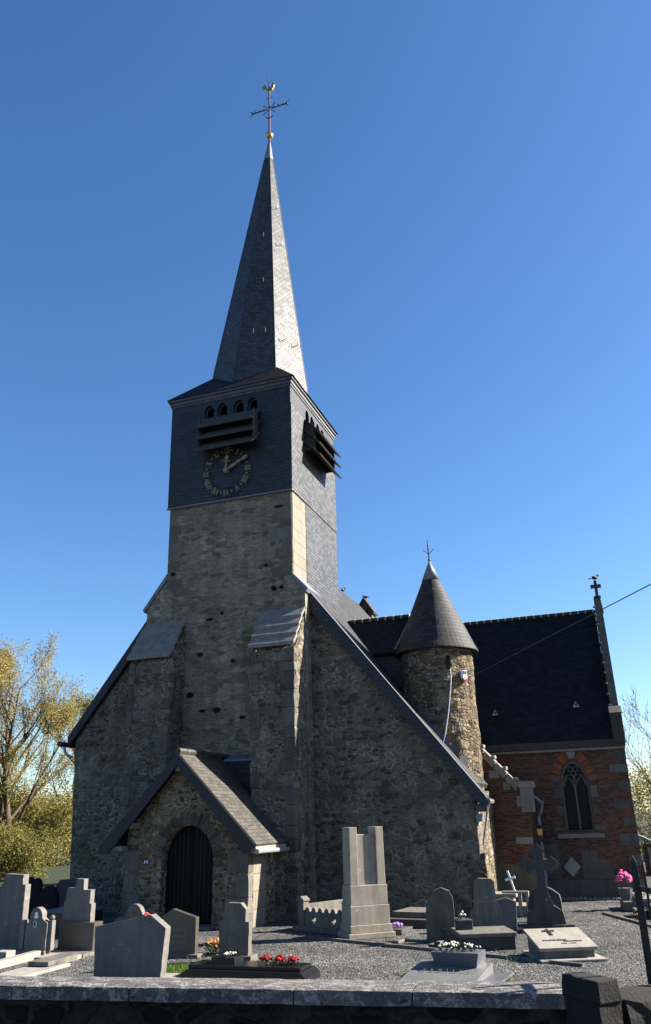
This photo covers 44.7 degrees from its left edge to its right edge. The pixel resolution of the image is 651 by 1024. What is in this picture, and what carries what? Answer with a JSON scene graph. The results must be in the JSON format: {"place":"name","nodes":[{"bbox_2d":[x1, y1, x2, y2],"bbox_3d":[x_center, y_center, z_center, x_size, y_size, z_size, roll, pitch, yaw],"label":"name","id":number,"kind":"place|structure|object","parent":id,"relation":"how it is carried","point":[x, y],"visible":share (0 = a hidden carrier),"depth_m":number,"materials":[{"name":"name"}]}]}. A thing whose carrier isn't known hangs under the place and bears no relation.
{"place":"outdoors","nodes":[
{"label":"outdoors","id":0,"kind":"place"},
{"bbox_2d":[0,812,650,987],"bbox_3d":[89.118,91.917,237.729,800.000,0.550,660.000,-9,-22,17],"label":"ground","id":1,"kind":"structure","parent":0,"point":[342,960],"depth_m":13.70,"materials":[{"name":"grey gravel"}]},
{"bbox_2d":[0,873,30,949],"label":"headstone","id":2,"kind":"object","parent":1,"relation":"on","point":[14,897],"visible":0.77,"depth_m":15.12,"materials":[{"name":"grey stone"}]},
{"bbox_2d":[0,950,40,968],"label":"grave kerb","id":3,"kind":"structure","parent":1,"relation":"on","point":[8,958],"depth_m":13.80,"materials":[{"name":"stone"}]},
{"bbox_2d":[28,877,34,916],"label":"headstone","id":4,"kind":"object","parent":1,"relation":"on","point":[31,880],"visible":0.12,"depth_m":20.28,"materials":[{"name":"stone"}]},
{"bbox_2d":[11,907,55,954],"bbox_3d":[-5.418,7.733,14.602,0.934,0.813,0.230,-9,-22,17],"label":"headstone","id":5,"kind":"object","parent":1,"relation":"on","point":[37,932],"visible":0.85,"depth_m":14.48,"materials":[{"name":"grey stone"}]},
{"bbox_2d":[28,878,42,920],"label":"headstone","id":6,"kind":"object","parent":1,"relation":"on","point":[37,886],"visible":0.42,"depth_m":19.73,"materials":[{"name":"stone"}]},
{"bbox_2d":[0,954,77,975],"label":"grave slab","id":7,"kind":"structure","parent":1,"relation":"on","point":[41,966],"depth_m":12.99,"materials":[{"name":"stone"}]},
{"bbox_2d":[37,885,58,908],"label":"headstone","id":8,"kind":"object","parent":1,"relation":"on","point":[48,897],"visible":0.46,"depth_m":18.50,"materials":[{"name":"stone"}]},
{"bbox_2d":[56,878,78,906],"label":"headstone","id":9,"kind":"object","parent":1,"relation":"on","point":[62,885],"visible":0.12,"depth_m":19.93,"materials":[{"name":"stone"}]},
{"bbox_2d":[34,878,102,962],"bbox_3d":[-4.735,7.485,14.627,1.010,1.250,1.400,-8,-22,18],"label":"headstone","id":10,"kind":"object","parent":1,"relation":"on","point":[78,924],"visible":0.91,"depth_m":14.80,"materials":[{"name":"grey stone"}]},
{"bbox_2d":[46,906,105,935],"bbox_3d":[-5.667,9.080,17.601,1.100,0.470,1.100,-9,-22,17],"label":"ledger tomb","id":11,"kind":"object","parent":1,"relation":"on","point":[57,913],"visible":0.23,"depth_m":17.29,"materials":[{"name":"black stone"}]},
{"bbox_2d":[114,903,145,921],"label":"headstone","id":12,"kind":"object","parent":1,"relation":"on","point":[135,910],"visible":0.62,"depth_m":16.59,"materials":[{"name":"stone"}]},
{"bbox_2d":[94,913,181,977],"bbox_3d":[-2.833,6.720,12.290,1.487,0.887,0.425,-9,-22,17],"label":"headstone","id":13,"kind":"object","parent":1,"relation":"on","point":[136,947],"visible":0.83,"depth_m":12.12,"materials":[{"name":"grey stone"}]},
{"bbox_2d":[166,962,190,972],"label":"grass","id":14,"kind":"structure","parent":1,"relation":"on","point":[178,967],"depth_m":12.68,"materials":[{"name":"green plant"}]},
{"bbox_2d":[162,908,204,958],"bbox_3d":[-2.551,7.449,14.029,0.800,0.764,0.280,-9,-22,17],"label":"headstone","id":15,"kind":"object","parent":1,"relation":"on","point":[184,931],"visible":0.96,"depth_m":13.93,"materials":[{"name":"grey stone"}]},
{"bbox_2d":[203,938,218,956],"bbox_3d":[-1.982,7.703,14.040,0.376,0.284,0.375,-13,-24,27],"label":"flower tuft","id":16,"kind":"object","parent":1,"relation":"on","point":[215,947],"visible":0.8,"depth_m":13.98,"materials":[{"name":"orange plant"}]},
{"bbox_2d":[219,902,257,960],"bbox_3d":[-1.491,7.134,13.470,0.621,0.894,0.300,-8,-22,17],"label":"headstone","id":17,"kind":"object","parent":1,"relation":"on","point":[235,929],"visible":0.73,"depth_m":13.39,"materials":[{"name":"stone"}]},
{"bbox_2d":[179,954,319,978],"bbox_3d":[-1.141,6.835,11.878,2.040,0.280,0.620,-9,-22,17],"label":"grave monument","id":18,"kind":"object","parent":1,"relation":"on","point":[225,966],"visible":0.94,"depth_m":11.72,"materials":[{"name":"black stone"}]},
{"bbox_2d":[224,951,236,955],"bbox_3d":[-1.447,6.757,12.124,0.198,0.073,0.228,-9,-22,17],"label":"flower tuft","id":19,"kind":"object","parent":18,"relation":"on","point":[230,953],"visible":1,"depth_m":12.09,"materials":[{"name":"white plant"}]},
{"bbox_2d":[257,954,272,962],"bbox_3d":[-0.892,6.712,11.896,0.238,0.117,0.190,9,-24,-26],"label":"flower tuft","id":20,"kind":"object","parent":18,"relation":"on","point":[266,958],"visible":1,"depth_m":11.87,"materials":[{"name":"red plant"}]},
{"bbox_2d":[272,954,286,963],"bbox_3d":[-0.671,6.680,11.826,0.225,0.136,0.197,13,-26,-34],"label":"flower tuft","id":21,"kind":"object","parent":18,"relation":"on","point":[282,958],"visible":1,"depth_m":11.79,"materials":[{"name":"red plant"}]},
{"bbox_2d":[287,955,300,964],"bbox_3d":[-0.477,6.652,11.753,0.226,0.121,0.210,-9,-22,17],"label":"flower tuft","id":22,"kind":"object","parent":18,"relation":"on","point":[292,959],"visible":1,"depth_m":11.72,"materials":[{"name":"red plant"}]},
{"bbox_2d":[0,975,567,1023],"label":"boundary wall","id":23,"kind":"structure","parent":1,"relation":"on","point":[75,1000],"depth_m":5.82,"materials":[{"name":"grey stone"}]},
{"bbox_2d":[292,896,342,934],"bbox_3d":[0.403,8.496,16.816,1.700,0.658,1.460,-21,-28,41],"label":"stone enclosure","id":24,"kind":"object","parent":1,"relation":"on","point":[323,917],"visible":0.76,"depth_m":16.57,"materials":[{"name":"grey stone"}]},
{"bbox_2d":[1,914,649,985],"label":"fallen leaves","id":25,"kind":"object","parent":1,"relation":"on","point":[397,950],"visible":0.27,"depth_m":14.00,"materials":[{"name":"red plant"}]},
{"bbox_2d":[57,76,644,929],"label":"church","id":26,"kind":"structure","parent":1,"relation":"on","point":[259,726],"depth_m":21.85,"materials":[{"name":"stone"}]},
{"bbox_2d":[165,825,193,913],"bbox_3d":[-3.380,8.412,18.331,0.660,2.155,0.065,-9,-22,17],"label":"door","id":27,"kind":"structure","parent":26,"relation":"in","point":[180,853],"depth_m":18.34,"materials":[{"name":"brown wood"}]},
{"bbox_2d":[191,826,212,923],"bbox_3d":[-2.750,8.316,18.131,0.660,2.155,0.065,-9,-22,17],"label":"door","id":28,"kind":"structure","parent":26,"relation":"in","point":[202,866],"depth_m":18.12,"materials":[{"name":"brown wood"}]},
{"bbox_2d":[443,668,451,741],"bbox_3d":[3.215,5.142,21.005,0.391,1.984,0.030,0,-21,-6],"label":"conduit","id":29,"kind":"object","parent":26,"relation":"attached to","point":[449,705],"visible":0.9,"depth_m":21.00,"materials":[{"name":"white plastic"}]},
{"bbox_2d":[460,670,466,681],"bbox_3d":[3.751,4.435,21.434,0.150,0.285,0.115,12,-25,-31],"label":"alarm siren","id":30,"kind":"object","parent":26,"relation":"attached to","point":[463,675],"visible":0.96,"depth_m":21.40,"materials":[{"name":"white plastic"}]},
{"bbox_2d":[536,823,544,844],"bbox_3d":[5.797,8.668,21.313,0.200,0.580,0.550,-9,-22,17],"label":"wall lantern","id":31,"kind":"object","parent":26,"relation":"attached to","point":[539,828],"depth_m":21.15,"materials":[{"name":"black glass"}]},
{"bbox_2d":[467,584,650,678],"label":"overhead cable","id":32,"kind":"object","parent":26,"relation":"attached to","point":[570,625],"visible":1,"depth_m":11.70,"materials":[{"name":"black metal"}]},
{"bbox_2d":[558,760,604,837],"bbox_3d":[7.035,8.027,22.218,1.230,2.060,0.360,-9,-22,17],"label":"window","id":33,"kind":"structure","parent":26,"relation":"in","point":[578,812],"depth_m":22.26,"materials":[{"name":"stone"}]},
{"bbox_2d":[89,915,628,981],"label":"weeds","id":34,"kind":"object","parent":1,"relation":"on","point":[433,947],"visible":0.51,"depth_m":13.11,"materials":[{"name":"green plant"}]},
{"bbox_2d":[338,826,395,939],"bbox_3d":[0.780,7.431,15.968,0.960,2.010,0.700,5,-22,-17],"label":"war memorial","id":35,"kind":"object","parent":1,"relation":"on","point":[365,910],"visible":0.99,"depth_m":15.74,"materials":[{"name":"stone"}]},
{"bbox_2d":[392,926,412,934],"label":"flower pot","id":36,"kind":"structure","parent":1,"relation":"on","point":[402,930],"depth_m":15.84,"materials":[{"name":"stone"}]},
{"bbox_2d":[392,922,402,927],"bbox_3d":[1.437,8.346,16.010,0.245,0.113,0.199,-9,-22,17],"label":"flower tuft","id":37,"kind":"object","parent":36,"relation":"on","point":[397,924],"visible":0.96,"depth_m":15.96,"materials":[{"name":"purple plant"}]},
{"bbox_2d":[390,907,425,928],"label":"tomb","id":38,"kind":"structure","parent":1,"relation":"on","point":[414,917],"depth_m":16.91,"materials":[{"name":"stone"}]},
{"bbox_2d":[384,938,444,947],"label":"grave kerb","id":39,"kind":"structure","parent":1,"relation":"on","point":[394,944],"depth_m":14.42,"materials":[{"name":"stone"}]},
{"bbox_2d":[426,887,454,942],"bbox_3d":[2.133,7.515,14.778,0.546,0.926,0.127,-3,-21,3],"label":"headstone","id":40,"kind":"object","parent":1,"relation":"on","point":[440,919],"visible":0.83,"depth_m":14.71,"materials":[{"name":"stone"}]},
{"bbox_2d":[307,935,584,966],"bbox_3d":[1.785,7.632,13.810,5.834,0.065,0.087,-20,-28,39],"label":"path edging","id":41,"kind":"object","parent":1,"relation":"on","point":[568,963],"visible":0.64,"depth_m":13.72,"materials":[{"name":"stone"}]},
{"bbox_2d":[396,948,512,981],"bbox_3d":[1.788,6.500,11.303,1.470,0.330,1.270,-11,-23,23],"label":"ledger tomb","id":42,"kind":"object","parent":1,"relation":"on","point":[455,965],"visible":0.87,"depth_m":11.38,"materials":[{"name":"grey stone"}]},
{"bbox_2d":[437,941,480,950],"bbox_3d":[1.957,6.395,11.670,0.660,0.131,0.316,-9,-22,17],"label":"flower tuft","id":43,"kind":"object","parent":42,"relation":"on","point":[453,945],"visible":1,"depth_m":11.67,"materials":[{"name":"white plant"}]},
{"bbox_2d":[470,871,488,907],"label":"headstone","id":44,"kind":"object","parent":1,"relation":"on","point":[479,874],"visible":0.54,"depth_m":15.48,"materials":[{"name":"black stone"}]},
{"bbox_2d":[451,919,516,950],"bbox_3d":[2.804,7.491,14.086,1.000,0.430,0.900,-1,-21,-2],"label":"ledger tomb","id":45,"kind":"object","parent":1,"relation":"on","point":[486,938],"visible":0.94,"depth_m":13.69,"materials":[{"name":"stone"}]},
{"bbox_2d":[458,911,466,919],"bbox_3d":[2.447,7.282,14.308,0.174,0.148,0.129,8,-23,-23],"label":"flower tuft","id":46,"kind":"object","parent":45,"relation":"on","point":[461,915],"visible":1,"depth_m":14.28,"materials":[{"name":"white plant"}]},
{"bbox_2d":[469,878,502,926],"bbox_3d":[3.003,7.425,14.972,0.760,0.921,0.310,-1,-21,1],"label":"headstone","id":47,"kind":"object","parent":45,"relation":"on","point":[485,910],"visible":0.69,"depth_m":14.88,"materials":[{"name":"stone"}]},
{"bbox_2d":[496,897,523,933],"bbox_3d":[3.584,7.971,15.671,0.640,0.635,0.350,-3,-21,3],"label":"headstone","id":48,"kind":"object","parent":1,"relation":"on","point":[508,907],"visible":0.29,"depth_m":15.61,"materials":[{"name":"grey stone"}]},
{"bbox_2d":[495,871,528,916],"bbox_3d":[4.128,8.886,18.511,1.300,0.946,0.860,-9,-22,17],"label":"kerbed tomb","id":49,"kind":"object","parent":1,"relation":"on","point":[522,908],"visible":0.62,"depth_m":18.05,"materials":[{"name":"grey stone"}]},
{"bbox_2d":[528,887,562,910],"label":"headstone","id":50,"kind":"object","parent":1,"relation":"on","point":[554,895],"visible":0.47,"depth_m":16.71,"materials":[{"name":"stone"}]},
{"bbox_2d":[517,844,574,928],"bbox_3d":[4.484,7.747,16.471,1.100,1.580,0.580,-5,-21,8],"label":"stone cross","id":51,"kind":"object","parent":1,"relation":"on","point":[545,912],"visible":1,"depth_m":16.19,"materials":[{"name":"stone"}]},
{"bbox_2d":[523,927,607,963],"bbox_3d":[3.848,7.019,12.859,1.060,0.368,1.060,0,-21,-3],"label":"tilted ledger","id":52,"kind":"object","parent":1,"relation":"on","point":[573,944],"visible":1,"depth_m":12.64,"materials":[{"name":"stone"}]},
{"bbox_2d":[561,897,620,899],"bbox_3d":[7.281,10.192,20.866,2.970,0.074,0.349,-9,-22,17],"label":"cobble strip","id":53,"kind":"object","parent":1,"relation":"on","point":[587,898],"visible":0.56,"depth_m":20.90,"materials":[{"name":"grey stone"}]},
{"bbox_2d":[562,972,622,1023],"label":"gate pier","id":54,"kind":"structure","parent":1,"relation":"on","point":[590,998],"depth_m":5.14,"materials":[{"name":"grey stone"}]},
{"bbox_2d":[602,912,650,926],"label":"bed edging","id":55,"kind":"object","parent":1,"relation":"on","point":[624,918],"visible":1,"depth_m":16.95,"materials":[{"name":"stone"}]},
{"bbox_2d":[619,895,650,910],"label":"ledger tomb","id":56,"kind":"object","parent":1,"relation":"on","point":[627,905],"visible":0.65,"depth_m":18.33,"materials":[{"name":"stone"}]},
{"bbox_2d":[615,869,632,899],"bbox_3d":[7.160,8.879,18.889,0.449,0.664,0.420,-9,-22,17],"label":"flower pot","id":57,"kind":"object","parent":56,"relation":"on","point":[625,893],"visible":0.99,"depth_m":18.77,"materials":[{"name":"grey stone"}]},
{"bbox_2d":[620,984,650,1023],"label":"rounded wall","id":58,"kind":"structure","parent":1,"relation":"on","point":[636,1004],"depth_m":5.23,"materials":[{"name":"grey stone"}]},
{"bbox_2d":[631,856,650,984],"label":"iron gate","id":59,"kind":"structure","parent":58,"relation":"attached to","point":[639,889],"depth_m":5.87,"materials":[{"name":"black metal"}]},
{"bbox_2d":[638,834,650,874],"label":"tomb chapel","id":60,"kind":"structure","parent":1,"relation":"on","point":[646,848],"depth_m":28.42,"materials":[{"name":"grey brick"}]},
{"bbox_2d":[0,814,650,887],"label":"lawn","id":61,"kind":"structure","parent":0,"point":[59,874],"depth_m":41.44,"materials":[{"name":"green plant"}]},
{"bbox_2d":[0,718,40,817],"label":"willow tree","id":62,"kind":"object","parent":61,"relation":"on","point":[7,759],"visible":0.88,"depth_m":45.88,"materials":[{"name":"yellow plant"}]},
{"bbox_2d":[0,811,44,877],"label":"bush","id":63,"kind":"object","parent":61,"relation":"on","point":[5,828],"visible":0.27,"depth_m":37.93,"materials":[{"name":"green plant"}]},
{"bbox_2d":[0,821,62,881],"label":"bush","id":64,"kind":"object","parent":61,"relation":"on","point":[26,852],"visible":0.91,"depth_m":35.34,"materials":[{"name":"green plant"}]},
{"bbox_2d":[3,774,60,862],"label":"bush","id":65,"kind":"object","parent":61,"relation":"on","point":[17,801],"visible":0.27,"depth_m":49.71,"materials":[{"name":"green plant"}]},
{"bbox_2d":[0,625,74,831],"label":"willow tree","id":66,"kind":"object","parent":61,"relation":"on","point":[3,674],"visible":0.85,"depth_m":48.55,"materials":[{"name":"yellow plant"}]},
{"bbox_2d":[4,774,72,859],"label":"bush","id":67,"kind":"object","parent":61,"relation":"on","point":[45,791],"visible":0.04,"depth_m":57.50,"materials":[{"name":"green plant"}]},
{"bbox_2d":[0,635,88,836],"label":"willow tree","id":68,"kind":"object","parent":61,"relation":"on","point":[37,786],"visible":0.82,"depth_m":48.63,"materials":[{"name":"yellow plant"}]},
{"bbox_2d":[19,780,73,866],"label":"bush","id":69,"kind":"object","parent":61,"relation":"on","point":[67,810],"visible":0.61,"depth_m":47.74,"materials":[{"name":"green plant"}]},
{"bbox_2d":[15,684,98,856],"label":"willow tree","id":70,"kind":"object","parent":61,"relation":"on","point":[85,704],"visible":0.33,"depth_m":63.36,"materials":[{"name":"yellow plant"}]},
{"bbox_2d":[620,685,650,794],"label":"bare tree","id":71,"kind":"object","parent":61,"relation":"on","point":[638,756],"visible":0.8,"depth_m":41.79,"materials":[{"name":"grey plant"}]},
{"bbox_2d":[628,757,650,859],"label":"bush","id":72,"kind":"object","parent":61,"relation":"on","point":[639,797],"visible":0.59,"depth_m":37.58,"materials":[{"name":"green plant"}]},
{"bbox_2d":[629,756,650,843],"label":"bush","id":73,"kind":"object","parent":61,"relation":"on","point":[644,787],"visible":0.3,"depth_m":50.99,"materials":[{"name":"green plant"}]},
{"bbox_2d":[639,721,650,764],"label":"bare tree","id":74,"kind":"object","parent":61,"relation":"on","point":[646,745],"visible":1,"depth_m":39.97,"materials":[{"name":"grey plant"}]},
{"bbox_2d":[0,0,650,828],"label":"sky","id":75,"kind":"structure","parent":0,"point":[464,186],"materials":[{"name":"blue"}]},
{"bbox_2d":[632,903,650,917],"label":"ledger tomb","id":76,"kind":"object","parent":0,"point":[646,911],"visible":0.47,"depth_m":17.22,"materials":[{"name":"stone"}]}
]}

